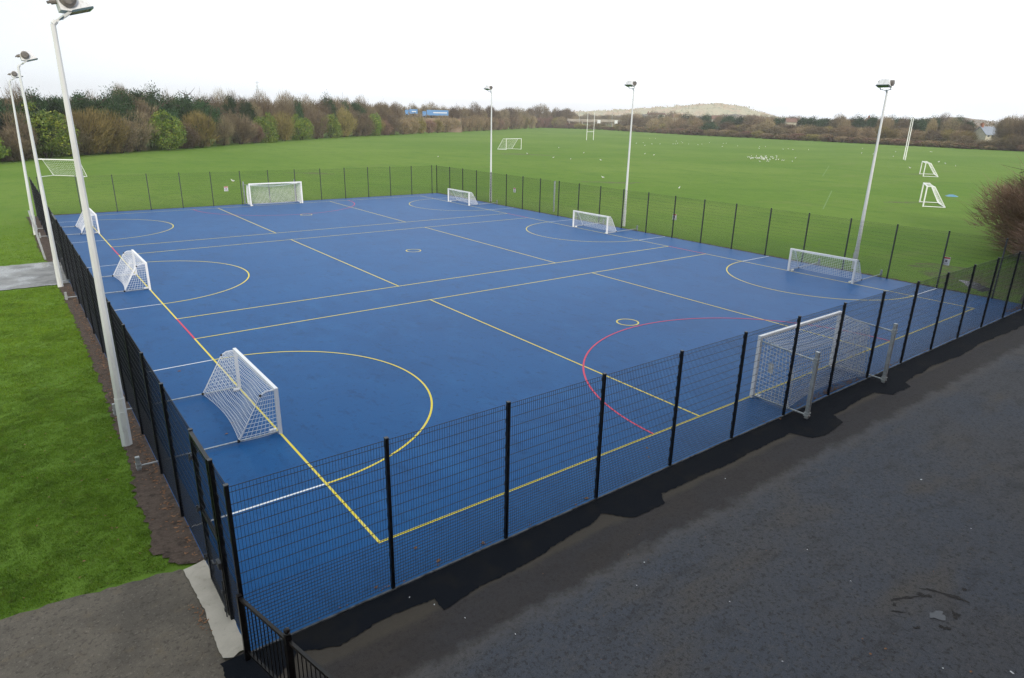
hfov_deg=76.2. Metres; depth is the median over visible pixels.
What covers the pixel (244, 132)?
bare shrub
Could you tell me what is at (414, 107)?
bare tree
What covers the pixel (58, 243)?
gate
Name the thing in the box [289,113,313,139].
evergreen shrub
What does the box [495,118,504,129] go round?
bare shrub
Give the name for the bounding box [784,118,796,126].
house
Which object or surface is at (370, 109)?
bare tree
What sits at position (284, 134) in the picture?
bare shrub
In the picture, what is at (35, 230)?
steel post
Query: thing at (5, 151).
evergreen shrub
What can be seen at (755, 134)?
bare shrub
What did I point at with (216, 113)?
pine tree
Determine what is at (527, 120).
bare shrub
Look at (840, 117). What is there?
bare tree
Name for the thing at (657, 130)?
bramble bush
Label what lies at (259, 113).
bare tree
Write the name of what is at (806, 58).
sky
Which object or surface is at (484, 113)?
bare tree
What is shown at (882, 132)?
bare shrub
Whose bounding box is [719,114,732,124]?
pine tree
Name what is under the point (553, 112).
bare tree
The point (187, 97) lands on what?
pine tree
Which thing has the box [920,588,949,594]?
pothole
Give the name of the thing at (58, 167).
football goal
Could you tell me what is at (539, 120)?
bare shrub
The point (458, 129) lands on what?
road embankment
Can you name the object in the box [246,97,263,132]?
bare tree
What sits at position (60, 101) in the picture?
pine tree
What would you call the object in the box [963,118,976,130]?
pine tree
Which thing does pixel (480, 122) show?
bare shrub
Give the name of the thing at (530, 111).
bare tree
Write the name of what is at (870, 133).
bare shrub
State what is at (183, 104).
pine tree
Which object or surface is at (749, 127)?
bare shrub
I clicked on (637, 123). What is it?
bare tree
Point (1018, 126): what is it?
bare tree
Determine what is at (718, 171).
field
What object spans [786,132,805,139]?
bare shrub
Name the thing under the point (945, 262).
fence sign
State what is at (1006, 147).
bare shrub
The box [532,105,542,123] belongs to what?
bare tree
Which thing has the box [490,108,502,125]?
bare tree
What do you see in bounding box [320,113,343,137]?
evergreen shrub
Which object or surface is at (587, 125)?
rugby posts
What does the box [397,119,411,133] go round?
bare shrub
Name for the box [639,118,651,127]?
bare shrub
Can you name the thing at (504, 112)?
bare tree
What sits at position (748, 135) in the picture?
bare shrub
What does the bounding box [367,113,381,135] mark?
evergreen shrub
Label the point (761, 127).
bare tree
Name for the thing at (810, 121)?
pine tree
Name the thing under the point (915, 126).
pine tree
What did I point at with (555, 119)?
bare shrub
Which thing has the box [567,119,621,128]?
road bridge
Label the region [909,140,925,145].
bare shrub
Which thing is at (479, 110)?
bare tree
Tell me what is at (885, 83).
floodlight post
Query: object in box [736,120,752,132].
bare shrub
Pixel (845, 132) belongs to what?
bare shrub
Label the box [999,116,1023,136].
bare tree
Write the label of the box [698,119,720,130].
pine tree
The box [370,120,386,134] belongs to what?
bare shrub
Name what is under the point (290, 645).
vertical bar railing
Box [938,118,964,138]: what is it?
bare tree
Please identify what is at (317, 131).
bare shrub
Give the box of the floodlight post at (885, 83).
[852,79,894,267]
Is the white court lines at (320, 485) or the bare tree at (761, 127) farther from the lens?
the bare tree at (761, 127)
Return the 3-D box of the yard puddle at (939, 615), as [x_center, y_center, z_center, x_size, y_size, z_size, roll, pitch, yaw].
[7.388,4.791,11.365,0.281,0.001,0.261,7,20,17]
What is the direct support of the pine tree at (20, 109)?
on the field
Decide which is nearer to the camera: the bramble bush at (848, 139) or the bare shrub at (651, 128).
the bramble bush at (848, 139)
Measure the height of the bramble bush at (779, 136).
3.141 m
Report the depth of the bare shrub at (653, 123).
486.75 m
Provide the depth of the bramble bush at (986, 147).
251.71 m
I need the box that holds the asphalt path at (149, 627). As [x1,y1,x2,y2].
[0,569,224,677]
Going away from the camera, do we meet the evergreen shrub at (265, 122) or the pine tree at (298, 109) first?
the evergreen shrub at (265, 122)
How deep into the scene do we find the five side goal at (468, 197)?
63.77 m
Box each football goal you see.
[38,159,86,176]
[498,138,521,149]
[919,161,937,176]
[919,182,945,207]
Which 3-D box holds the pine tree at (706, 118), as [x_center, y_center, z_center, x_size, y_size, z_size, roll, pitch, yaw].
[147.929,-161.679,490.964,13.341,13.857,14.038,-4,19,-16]
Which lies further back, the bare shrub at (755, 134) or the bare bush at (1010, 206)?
the bare shrub at (755, 134)
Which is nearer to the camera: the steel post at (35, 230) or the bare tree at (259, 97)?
the steel post at (35, 230)
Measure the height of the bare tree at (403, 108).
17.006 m
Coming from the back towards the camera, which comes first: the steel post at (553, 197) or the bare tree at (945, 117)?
the bare tree at (945, 117)
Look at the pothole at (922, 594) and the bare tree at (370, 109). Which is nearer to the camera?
the pothole at (922, 594)
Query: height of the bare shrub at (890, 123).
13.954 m
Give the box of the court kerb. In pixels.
[66,193,1023,652]
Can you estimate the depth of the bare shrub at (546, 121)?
605.48 m
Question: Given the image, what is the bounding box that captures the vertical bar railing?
[236,593,333,677]
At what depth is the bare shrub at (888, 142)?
293.11 m
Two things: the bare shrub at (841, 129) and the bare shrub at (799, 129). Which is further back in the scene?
the bare shrub at (799, 129)
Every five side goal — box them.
[36,208,99,237]
[63,249,150,299]
[112,348,282,470]
[448,188,497,205]
[572,210,637,233]
[787,248,882,283]
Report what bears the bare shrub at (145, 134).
on the field
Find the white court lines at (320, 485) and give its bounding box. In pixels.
[72,197,936,526]
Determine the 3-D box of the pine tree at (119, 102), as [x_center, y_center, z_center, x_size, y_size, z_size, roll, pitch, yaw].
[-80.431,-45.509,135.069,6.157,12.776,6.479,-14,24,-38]
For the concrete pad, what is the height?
0.001 m
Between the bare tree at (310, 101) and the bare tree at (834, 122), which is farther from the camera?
the bare tree at (834, 122)
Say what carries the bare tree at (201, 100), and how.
on the field
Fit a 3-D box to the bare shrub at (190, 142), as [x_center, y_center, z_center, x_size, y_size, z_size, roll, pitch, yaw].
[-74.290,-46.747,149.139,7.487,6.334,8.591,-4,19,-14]
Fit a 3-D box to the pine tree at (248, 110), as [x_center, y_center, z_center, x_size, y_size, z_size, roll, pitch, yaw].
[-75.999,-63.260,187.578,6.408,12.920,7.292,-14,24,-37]
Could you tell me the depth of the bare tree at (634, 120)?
515.90 m
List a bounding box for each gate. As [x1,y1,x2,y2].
[51,213,67,279]
[188,431,229,616]
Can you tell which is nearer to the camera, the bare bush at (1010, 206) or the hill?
the bare bush at (1010, 206)
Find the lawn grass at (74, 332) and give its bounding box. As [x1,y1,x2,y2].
[0,217,175,618]
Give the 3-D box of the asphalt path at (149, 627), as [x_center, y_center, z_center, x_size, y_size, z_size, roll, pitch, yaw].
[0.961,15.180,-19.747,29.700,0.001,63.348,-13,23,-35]
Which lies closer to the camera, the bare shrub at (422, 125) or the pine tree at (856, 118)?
the bare shrub at (422, 125)
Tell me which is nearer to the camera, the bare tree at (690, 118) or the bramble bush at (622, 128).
the bare tree at (690, 118)
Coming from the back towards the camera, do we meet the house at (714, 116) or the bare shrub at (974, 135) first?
the house at (714, 116)
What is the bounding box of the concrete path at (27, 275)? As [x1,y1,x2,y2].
[0,262,69,289]
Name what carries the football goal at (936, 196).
on the field
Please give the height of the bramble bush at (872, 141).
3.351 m
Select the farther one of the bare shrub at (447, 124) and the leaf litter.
the bare shrub at (447, 124)
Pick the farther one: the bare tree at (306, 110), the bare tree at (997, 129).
the bare tree at (997, 129)
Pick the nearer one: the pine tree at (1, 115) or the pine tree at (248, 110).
the pine tree at (1, 115)
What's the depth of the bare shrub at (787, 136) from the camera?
346.46 m
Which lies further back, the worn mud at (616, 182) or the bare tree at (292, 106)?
the bare tree at (292, 106)
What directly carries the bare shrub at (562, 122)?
on the field
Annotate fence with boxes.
[29,165,436,215]
[30,179,240,631]
[222,251,1023,650]
[436,165,1023,303]
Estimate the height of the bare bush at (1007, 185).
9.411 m
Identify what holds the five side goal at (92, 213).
on the court surface
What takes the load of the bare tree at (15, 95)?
on the field
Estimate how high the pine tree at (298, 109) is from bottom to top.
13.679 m
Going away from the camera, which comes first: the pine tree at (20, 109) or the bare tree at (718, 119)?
the pine tree at (20, 109)
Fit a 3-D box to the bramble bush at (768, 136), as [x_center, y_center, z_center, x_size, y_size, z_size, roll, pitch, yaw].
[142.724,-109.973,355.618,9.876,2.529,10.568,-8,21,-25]
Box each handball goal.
[242,180,302,205]
[749,311,897,418]
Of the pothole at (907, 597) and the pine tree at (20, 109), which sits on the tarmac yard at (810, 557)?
the pothole at (907, 597)
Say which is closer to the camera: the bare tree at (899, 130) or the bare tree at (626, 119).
the bare tree at (899, 130)
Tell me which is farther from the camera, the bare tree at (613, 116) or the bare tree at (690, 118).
the bare tree at (613, 116)
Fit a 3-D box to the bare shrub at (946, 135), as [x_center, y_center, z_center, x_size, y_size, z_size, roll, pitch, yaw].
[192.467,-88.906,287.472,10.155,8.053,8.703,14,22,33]
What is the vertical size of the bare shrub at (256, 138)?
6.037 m
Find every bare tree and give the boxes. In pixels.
[0,79,44,138]
[84,89,98,103]
[110,82,131,100]
[129,96,162,148]
[159,89,177,103]
[190,88,217,131]
[202,95,226,137]
[212,86,231,129]
[222,88,242,137]
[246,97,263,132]
[251,86,271,129]
[251,102,264,136]
[255,92,277,133]
[267,100,279,136]
[274,92,291,127]
[276,90,302,137]
[296,99,312,137]
[298,93,317,136]
[312,97,333,135]
[313,105,329,133]
[329,97,347,133]
[334,99,350,133]
[345,103,354,133]
[353,95,368,134]
[365,105,376,126]
[368,101,390,117]
[387,118,402,134]
[390,101,403,121]
[400,102,409,116]
[408,103,421,117]
[420,102,431,117]
[427,101,438,117]
[448,104,462,118]
[458,105,469,123]
[463,108,475,129]
[469,101,484,127]
[480,107,487,118]
[482,105,496,129]
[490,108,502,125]
[497,108,509,123]
[505,106,518,124]
[519,107,530,122]
[524,107,534,127]
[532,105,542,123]
[535,103,550,120]
[551,108,559,118]
[555,110,564,117]
[561,108,575,122]
[582,112,592,124]
[608,115,618,124]
[619,112,634,121]
[628,117,638,127]
[634,117,645,127]
[645,111,657,121]
[664,110,676,121]
[686,115,696,124]
[714,113,725,128]
[719,120,733,130]
[742,113,751,124]
[747,113,757,125]
[752,122,770,135]
[765,124,787,134]
[782,123,801,133]
[828,117,842,130]
[832,112,847,127]
[890,127,906,137]
[893,116,910,131]
[938,111,951,122]
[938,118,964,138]
[955,124,978,132]
[992,116,1014,136]
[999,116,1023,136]
[1004,120,1023,143]
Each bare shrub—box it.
[0,107,41,159]
[0,128,31,161]
[0,141,18,161]
[52,120,93,155]
[53,105,116,154]
[84,106,131,153]
[108,115,142,152]
[122,108,158,150]
[175,123,201,147]
[177,110,220,147]
[210,115,236,144]
[218,113,259,143]
[247,123,266,142]
[268,111,296,140]
[304,108,329,138]
[334,107,358,136]
[348,110,365,135]
[361,112,375,135]
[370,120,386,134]
[380,112,399,134]
[380,120,393,134]
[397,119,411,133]
[403,117,418,133]
[414,117,426,133]
[423,119,436,132]
[430,119,444,132]
[437,113,453,131]
[450,117,461,128]
[457,117,468,131]
[463,117,475,130]
[471,114,484,130]
[476,117,490,130]
[487,117,499,129]
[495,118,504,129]
[501,116,510,129]
[509,117,519,128]
[512,114,524,128]
[521,115,529,128]
[528,115,537,127]
[534,117,543,127]
[541,118,549,127]
[551,117,559,125]
[556,116,566,127]
[573,123,584,128]
[594,123,604,129]
[612,124,621,130]
[625,125,636,130]
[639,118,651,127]
[645,118,660,129]
[646,126,656,132]
[657,114,670,125]
[664,120,676,128]
[667,129,675,133]
[671,113,682,123]
[671,119,687,128]
[674,128,684,133]
[687,120,697,128]
[688,119,706,134]
[697,130,707,134]
[703,129,715,135]
[707,130,724,135]
[718,129,729,136]
[722,129,738,136]
[731,132,748,137]
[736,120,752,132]
[741,130,752,137]
[745,124,758,136]
[751,116,762,125]
[751,130,763,137]
[759,112,768,122]
[759,133,771,138]
[761,116,775,130]
[775,123,791,133]
[780,133,797,139]
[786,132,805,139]
[787,128,804,133]
[795,125,810,138]
[801,134,814,140]
[810,134,819,140]
[818,133,833,141]
[824,126,836,136]
[834,136,845,141]
[836,117,850,129]
[836,124,850,135]
[841,126,862,140]
[853,135,867,142]
[855,125,875,141]
[862,138,875,143]
[872,125,891,137]
[875,115,889,126]
[879,138,904,144]
[882,117,894,129]
[882,128,899,139]
[890,139,906,144]
[896,128,915,139]
[905,130,925,140]
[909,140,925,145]
[911,130,933,143]
[918,140,937,146]
[923,128,944,141]
[924,117,937,132]
[938,129,957,141]
[939,141,956,147]
[948,129,967,141]
[958,130,979,141]
[973,139,991,148]
[988,137,1004,149]
[989,131,1003,143]
[999,134,1023,150]
[1001,133,1023,148]
[1001,145,1023,150]
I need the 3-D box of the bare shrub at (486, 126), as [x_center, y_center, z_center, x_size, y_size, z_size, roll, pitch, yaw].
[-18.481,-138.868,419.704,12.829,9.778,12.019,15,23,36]
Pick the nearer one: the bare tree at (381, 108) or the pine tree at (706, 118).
the bare tree at (381, 108)
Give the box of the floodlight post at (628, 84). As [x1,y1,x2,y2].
[622,81,636,225]
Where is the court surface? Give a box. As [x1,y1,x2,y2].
[47,193,1023,650]
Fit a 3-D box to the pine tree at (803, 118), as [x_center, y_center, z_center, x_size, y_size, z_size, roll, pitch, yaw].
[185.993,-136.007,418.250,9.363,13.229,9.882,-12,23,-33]
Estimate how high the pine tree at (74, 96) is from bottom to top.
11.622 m
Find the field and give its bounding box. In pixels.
[0,123,1023,652]
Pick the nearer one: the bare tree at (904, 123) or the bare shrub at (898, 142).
the bare shrub at (898, 142)
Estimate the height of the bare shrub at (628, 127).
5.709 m
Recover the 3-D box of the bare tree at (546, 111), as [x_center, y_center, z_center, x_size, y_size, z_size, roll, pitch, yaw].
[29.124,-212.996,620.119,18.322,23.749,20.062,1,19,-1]
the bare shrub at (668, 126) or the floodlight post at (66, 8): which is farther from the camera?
the bare shrub at (668, 126)
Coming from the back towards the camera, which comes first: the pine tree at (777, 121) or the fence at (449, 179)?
the pine tree at (777, 121)
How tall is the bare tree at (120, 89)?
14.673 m
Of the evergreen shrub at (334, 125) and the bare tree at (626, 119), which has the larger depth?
the bare tree at (626, 119)
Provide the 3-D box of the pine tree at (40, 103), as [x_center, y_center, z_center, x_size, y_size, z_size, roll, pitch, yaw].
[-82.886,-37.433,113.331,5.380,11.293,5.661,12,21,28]
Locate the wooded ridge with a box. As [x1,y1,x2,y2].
[0,98,998,126]
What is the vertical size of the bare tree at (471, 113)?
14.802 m
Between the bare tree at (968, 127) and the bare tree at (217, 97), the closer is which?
the bare tree at (217, 97)
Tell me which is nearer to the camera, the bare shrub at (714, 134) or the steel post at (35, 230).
the steel post at (35, 230)
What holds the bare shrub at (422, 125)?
on the field
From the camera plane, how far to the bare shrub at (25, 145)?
102.53 m
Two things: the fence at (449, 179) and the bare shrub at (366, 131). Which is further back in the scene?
the bare shrub at (366, 131)
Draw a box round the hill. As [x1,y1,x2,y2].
[575,103,781,118]
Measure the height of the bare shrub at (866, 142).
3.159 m
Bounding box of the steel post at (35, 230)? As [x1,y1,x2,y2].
[28,210,45,259]
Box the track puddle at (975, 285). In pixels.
[960,280,992,290]
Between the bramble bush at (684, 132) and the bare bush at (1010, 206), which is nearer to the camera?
the bare bush at (1010, 206)
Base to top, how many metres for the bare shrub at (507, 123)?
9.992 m
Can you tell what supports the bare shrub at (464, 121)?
on the field
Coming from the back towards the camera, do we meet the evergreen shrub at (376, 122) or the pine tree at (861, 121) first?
the pine tree at (861, 121)
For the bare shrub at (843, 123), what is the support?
on the field
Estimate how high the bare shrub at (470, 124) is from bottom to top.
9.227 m
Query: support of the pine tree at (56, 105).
on the field
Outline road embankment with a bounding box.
[401,118,461,131]
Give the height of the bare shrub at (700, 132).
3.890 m
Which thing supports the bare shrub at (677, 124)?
on the field
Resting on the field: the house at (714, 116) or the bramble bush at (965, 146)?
the bramble bush at (965, 146)
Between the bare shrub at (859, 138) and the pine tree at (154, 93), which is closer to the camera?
the pine tree at (154, 93)
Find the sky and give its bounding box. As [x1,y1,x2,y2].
[0,0,1023,121]
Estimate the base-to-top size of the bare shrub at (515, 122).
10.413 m
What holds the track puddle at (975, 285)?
on the muddy track
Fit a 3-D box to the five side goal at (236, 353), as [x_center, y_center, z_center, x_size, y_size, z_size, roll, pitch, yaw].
[-8.565,1.699,17.531,3.415,1.330,3.790,-13,23,-35]
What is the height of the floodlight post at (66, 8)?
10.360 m
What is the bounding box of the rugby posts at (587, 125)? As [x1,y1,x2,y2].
[586,114,594,139]
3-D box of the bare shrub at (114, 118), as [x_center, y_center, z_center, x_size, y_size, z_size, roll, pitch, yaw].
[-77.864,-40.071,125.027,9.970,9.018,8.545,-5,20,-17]
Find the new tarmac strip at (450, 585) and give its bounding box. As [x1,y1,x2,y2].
[220,309,1023,677]
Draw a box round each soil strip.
[26,216,52,261]
[59,283,203,563]
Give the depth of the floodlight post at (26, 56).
29.50 m
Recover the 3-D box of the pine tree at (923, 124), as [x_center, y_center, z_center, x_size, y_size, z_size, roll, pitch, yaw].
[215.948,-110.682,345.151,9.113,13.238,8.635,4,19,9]
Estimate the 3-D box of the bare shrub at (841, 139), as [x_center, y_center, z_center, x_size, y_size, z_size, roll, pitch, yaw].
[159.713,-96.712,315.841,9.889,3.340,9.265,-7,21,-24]
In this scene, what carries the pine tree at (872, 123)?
on the field
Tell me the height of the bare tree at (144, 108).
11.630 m
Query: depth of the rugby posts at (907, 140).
163.35 m
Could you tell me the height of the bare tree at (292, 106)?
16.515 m
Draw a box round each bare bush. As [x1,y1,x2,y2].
[949,160,1023,259]
[979,168,1022,228]
[1002,211,1023,268]
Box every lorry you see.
[405,109,417,115]
[422,110,447,117]
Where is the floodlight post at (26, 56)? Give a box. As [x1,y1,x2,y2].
[15,51,63,286]
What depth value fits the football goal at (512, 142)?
177.02 m
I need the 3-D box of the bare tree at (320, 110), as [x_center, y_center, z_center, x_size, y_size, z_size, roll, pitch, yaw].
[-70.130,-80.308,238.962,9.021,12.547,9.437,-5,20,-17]
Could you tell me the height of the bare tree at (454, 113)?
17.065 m
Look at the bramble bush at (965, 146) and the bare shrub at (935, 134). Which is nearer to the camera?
the bramble bush at (965, 146)
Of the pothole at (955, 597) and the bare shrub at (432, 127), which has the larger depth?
the bare shrub at (432, 127)
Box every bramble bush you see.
[619,125,626,130]
[636,126,650,131]
[651,128,661,132]
[661,127,670,133]
[680,128,690,134]
[687,128,702,134]
[764,135,775,138]
[772,134,786,139]
[824,135,843,141]
[845,136,858,142]
[869,137,889,143]
[900,140,915,145]
[927,140,949,146]
[950,141,971,148]
[959,143,981,148]
[979,144,1004,149]
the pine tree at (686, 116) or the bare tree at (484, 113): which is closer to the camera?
the bare tree at (484, 113)
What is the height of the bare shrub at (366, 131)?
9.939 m
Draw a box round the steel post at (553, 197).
[553,181,555,211]
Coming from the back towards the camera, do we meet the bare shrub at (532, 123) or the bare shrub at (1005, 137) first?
the bare shrub at (532, 123)
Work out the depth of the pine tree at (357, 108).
261.25 m
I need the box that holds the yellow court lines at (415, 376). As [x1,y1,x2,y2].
[93,196,974,542]
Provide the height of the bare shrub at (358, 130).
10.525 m
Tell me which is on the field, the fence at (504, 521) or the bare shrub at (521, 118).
the bare shrub at (521, 118)
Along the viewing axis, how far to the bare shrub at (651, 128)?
469.00 m
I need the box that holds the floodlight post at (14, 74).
[7,71,37,234]
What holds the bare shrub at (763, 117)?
on the field
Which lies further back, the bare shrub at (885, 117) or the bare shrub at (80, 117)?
the bare shrub at (885, 117)
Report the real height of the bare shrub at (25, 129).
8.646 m
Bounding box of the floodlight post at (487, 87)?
[483,85,492,200]
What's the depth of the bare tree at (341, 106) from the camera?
255.15 m
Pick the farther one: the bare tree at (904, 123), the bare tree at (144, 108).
the bare tree at (904, 123)
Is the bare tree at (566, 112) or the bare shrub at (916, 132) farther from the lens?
the bare tree at (566, 112)
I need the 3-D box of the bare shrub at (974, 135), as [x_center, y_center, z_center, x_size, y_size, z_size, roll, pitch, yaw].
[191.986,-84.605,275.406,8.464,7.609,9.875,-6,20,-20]
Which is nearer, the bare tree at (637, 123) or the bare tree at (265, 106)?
the bare tree at (265, 106)
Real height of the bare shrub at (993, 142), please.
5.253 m
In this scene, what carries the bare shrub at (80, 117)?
on the field
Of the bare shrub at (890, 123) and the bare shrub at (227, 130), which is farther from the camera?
the bare shrub at (890, 123)
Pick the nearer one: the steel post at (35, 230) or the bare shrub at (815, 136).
the steel post at (35, 230)
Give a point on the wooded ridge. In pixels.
(977, 121)
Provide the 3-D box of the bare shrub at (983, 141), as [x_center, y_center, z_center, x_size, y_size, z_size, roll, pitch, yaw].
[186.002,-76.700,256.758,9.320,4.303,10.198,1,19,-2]
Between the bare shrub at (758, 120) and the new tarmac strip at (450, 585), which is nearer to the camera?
the new tarmac strip at (450, 585)
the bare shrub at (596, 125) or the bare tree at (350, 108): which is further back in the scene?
the bare shrub at (596, 125)
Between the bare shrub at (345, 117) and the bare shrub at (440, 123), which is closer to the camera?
the bare shrub at (345, 117)
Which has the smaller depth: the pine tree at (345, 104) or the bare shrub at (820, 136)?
the pine tree at (345, 104)
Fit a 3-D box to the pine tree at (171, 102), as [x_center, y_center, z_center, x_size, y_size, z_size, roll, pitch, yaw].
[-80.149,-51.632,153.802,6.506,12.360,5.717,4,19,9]
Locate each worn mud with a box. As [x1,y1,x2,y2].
[587,181,641,183]
[882,201,926,202]
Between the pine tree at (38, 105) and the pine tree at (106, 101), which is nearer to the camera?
the pine tree at (38, 105)
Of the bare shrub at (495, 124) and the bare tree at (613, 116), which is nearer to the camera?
the bare shrub at (495, 124)
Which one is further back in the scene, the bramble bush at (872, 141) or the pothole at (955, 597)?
the bramble bush at (872, 141)
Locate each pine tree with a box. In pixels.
[0,87,10,135]
[3,99,42,144]
[4,102,52,142]
[10,93,50,146]
[17,86,54,156]
[25,89,49,155]
[44,94,77,154]
[46,95,70,112]
[70,87,102,133]
[71,92,96,113]
[81,99,111,151]
[97,81,138,148]
[106,86,140,131]
[106,102,130,127]
[111,93,141,140]
[113,88,138,149]
[117,87,155,118]
[141,80,168,106]
[148,100,179,148]
[152,98,182,139]
[162,93,177,113]
[167,97,202,124]
[168,101,206,146]
[171,89,203,114]
[196,94,224,145]
[221,95,242,123]
[238,95,256,123]
[293,98,304,129]
[320,89,338,122]
[339,99,349,111]
[350,101,367,122]
[679,112,693,119]
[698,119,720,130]
[703,115,710,122]
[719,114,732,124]
[732,115,745,125]
[773,117,784,126]
[797,116,805,127]
[803,115,819,128]
[848,112,866,125]
[851,117,865,128]
[862,112,877,128]
[910,118,923,131]
[913,117,927,131]
[922,114,942,130]
[948,114,963,133]
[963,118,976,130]
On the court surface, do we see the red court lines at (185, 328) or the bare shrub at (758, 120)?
the red court lines at (185, 328)
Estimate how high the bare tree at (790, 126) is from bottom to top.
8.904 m
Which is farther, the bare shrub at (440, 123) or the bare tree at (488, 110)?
the bare tree at (488, 110)
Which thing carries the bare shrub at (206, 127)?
on the field
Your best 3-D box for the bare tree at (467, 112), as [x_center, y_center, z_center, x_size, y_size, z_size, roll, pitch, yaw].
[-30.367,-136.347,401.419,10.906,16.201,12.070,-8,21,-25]
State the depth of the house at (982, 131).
291.94 m
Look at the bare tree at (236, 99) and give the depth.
188.55 m
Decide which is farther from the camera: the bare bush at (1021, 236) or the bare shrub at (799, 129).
the bare shrub at (799, 129)
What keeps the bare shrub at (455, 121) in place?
on the field
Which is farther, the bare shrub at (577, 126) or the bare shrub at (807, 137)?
the bare shrub at (577, 126)
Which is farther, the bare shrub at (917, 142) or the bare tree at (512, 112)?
the bare tree at (512, 112)
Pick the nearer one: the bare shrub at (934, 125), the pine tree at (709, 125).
the bare shrub at (934, 125)
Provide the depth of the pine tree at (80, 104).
123.00 m
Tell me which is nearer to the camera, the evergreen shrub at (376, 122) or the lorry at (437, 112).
the evergreen shrub at (376, 122)
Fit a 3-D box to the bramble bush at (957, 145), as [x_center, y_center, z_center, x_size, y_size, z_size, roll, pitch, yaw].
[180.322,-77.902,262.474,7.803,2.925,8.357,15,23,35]
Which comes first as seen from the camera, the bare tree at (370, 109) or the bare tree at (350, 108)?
the bare tree at (350, 108)
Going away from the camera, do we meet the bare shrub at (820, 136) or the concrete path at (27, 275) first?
the concrete path at (27, 275)
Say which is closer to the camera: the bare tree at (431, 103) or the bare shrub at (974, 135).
the bare shrub at (974, 135)
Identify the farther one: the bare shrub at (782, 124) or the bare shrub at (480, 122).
the bare shrub at (480, 122)
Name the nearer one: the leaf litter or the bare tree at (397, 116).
the leaf litter
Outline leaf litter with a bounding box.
[21,207,1019,669]
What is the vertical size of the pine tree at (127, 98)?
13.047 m
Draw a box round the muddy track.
[918,266,1023,297]
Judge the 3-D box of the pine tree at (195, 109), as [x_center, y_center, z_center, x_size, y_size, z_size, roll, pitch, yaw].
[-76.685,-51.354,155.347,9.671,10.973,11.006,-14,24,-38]
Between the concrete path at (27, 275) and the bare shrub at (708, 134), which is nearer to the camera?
the concrete path at (27, 275)
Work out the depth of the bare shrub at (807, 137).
335.31 m
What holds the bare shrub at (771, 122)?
on the field
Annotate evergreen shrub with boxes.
[0,138,11,158]
[8,101,79,157]
[147,109,186,149]
[253,112,279,142]
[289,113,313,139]
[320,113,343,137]
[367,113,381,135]
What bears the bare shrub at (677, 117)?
on the field
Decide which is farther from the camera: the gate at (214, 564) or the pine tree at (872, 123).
the pine tree at (872, 123)
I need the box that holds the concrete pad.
[184,560,243,657]
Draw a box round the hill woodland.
[574,102,782,117]
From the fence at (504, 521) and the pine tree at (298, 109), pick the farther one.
the pine tree at (298, 109)
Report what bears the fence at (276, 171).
on the court surface
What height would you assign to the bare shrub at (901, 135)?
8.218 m
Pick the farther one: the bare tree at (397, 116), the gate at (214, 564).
the bare tree at (397, 116)
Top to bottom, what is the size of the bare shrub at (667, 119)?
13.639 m
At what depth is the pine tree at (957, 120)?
321.54 m
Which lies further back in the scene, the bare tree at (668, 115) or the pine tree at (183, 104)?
the bare tree at (668, 115)
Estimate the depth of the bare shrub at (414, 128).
306.84 m
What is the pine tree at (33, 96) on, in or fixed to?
on the field
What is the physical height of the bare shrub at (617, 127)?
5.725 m
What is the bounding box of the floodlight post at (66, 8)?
[46,0,132,446]
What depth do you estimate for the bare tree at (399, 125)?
290.93 m
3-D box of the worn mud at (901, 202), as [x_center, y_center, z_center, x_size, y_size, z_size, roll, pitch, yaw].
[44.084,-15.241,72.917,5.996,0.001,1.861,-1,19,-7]
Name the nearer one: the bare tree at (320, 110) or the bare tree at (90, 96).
the bare tree at (90, 96)
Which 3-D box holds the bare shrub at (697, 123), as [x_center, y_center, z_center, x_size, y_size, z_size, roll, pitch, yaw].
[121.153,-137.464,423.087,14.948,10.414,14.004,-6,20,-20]
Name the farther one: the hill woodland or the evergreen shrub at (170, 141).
the hill woodland
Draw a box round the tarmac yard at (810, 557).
[224,295,1023,677]
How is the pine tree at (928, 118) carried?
on the field
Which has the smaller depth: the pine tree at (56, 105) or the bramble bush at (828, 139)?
the pine tree at (56, 105)
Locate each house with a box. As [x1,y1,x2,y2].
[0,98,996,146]
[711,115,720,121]
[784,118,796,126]
[973,123,994,141]
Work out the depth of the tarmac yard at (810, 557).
12.29 m
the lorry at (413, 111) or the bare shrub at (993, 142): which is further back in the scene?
the lorry at (413, 111)
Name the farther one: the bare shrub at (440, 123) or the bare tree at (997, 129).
the bare shrub at (440, 123)
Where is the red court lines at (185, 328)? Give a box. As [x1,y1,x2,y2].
[111,202,884,433]
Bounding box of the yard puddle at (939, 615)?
[929,611,945,620]
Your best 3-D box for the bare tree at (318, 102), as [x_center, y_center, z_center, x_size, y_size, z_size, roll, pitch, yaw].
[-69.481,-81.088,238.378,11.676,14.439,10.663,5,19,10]
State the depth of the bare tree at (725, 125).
408.63 m
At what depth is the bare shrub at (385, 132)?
279.73 m
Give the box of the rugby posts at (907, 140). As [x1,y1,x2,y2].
[903,118,913,159]
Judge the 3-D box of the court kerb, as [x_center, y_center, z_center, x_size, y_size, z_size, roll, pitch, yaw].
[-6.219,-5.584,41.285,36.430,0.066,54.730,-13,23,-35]
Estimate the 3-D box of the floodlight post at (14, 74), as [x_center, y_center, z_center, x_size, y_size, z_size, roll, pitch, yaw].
[-31.477,-11.929,42.511,0.853,10.260,0.790,-10,22,-36]
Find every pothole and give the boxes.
[891,596,919,600]
[917,592,931,597]
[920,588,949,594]
[939,624,950,629]
[947,594,969,602]
[951,610,960,619]
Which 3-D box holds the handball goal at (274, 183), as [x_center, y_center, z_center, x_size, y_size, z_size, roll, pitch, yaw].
[-22.296,-13.665,61.017,4.900,2.050,1.920,-13,23,-35]
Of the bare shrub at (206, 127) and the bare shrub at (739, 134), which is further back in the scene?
the bare shrub at (739, 134)

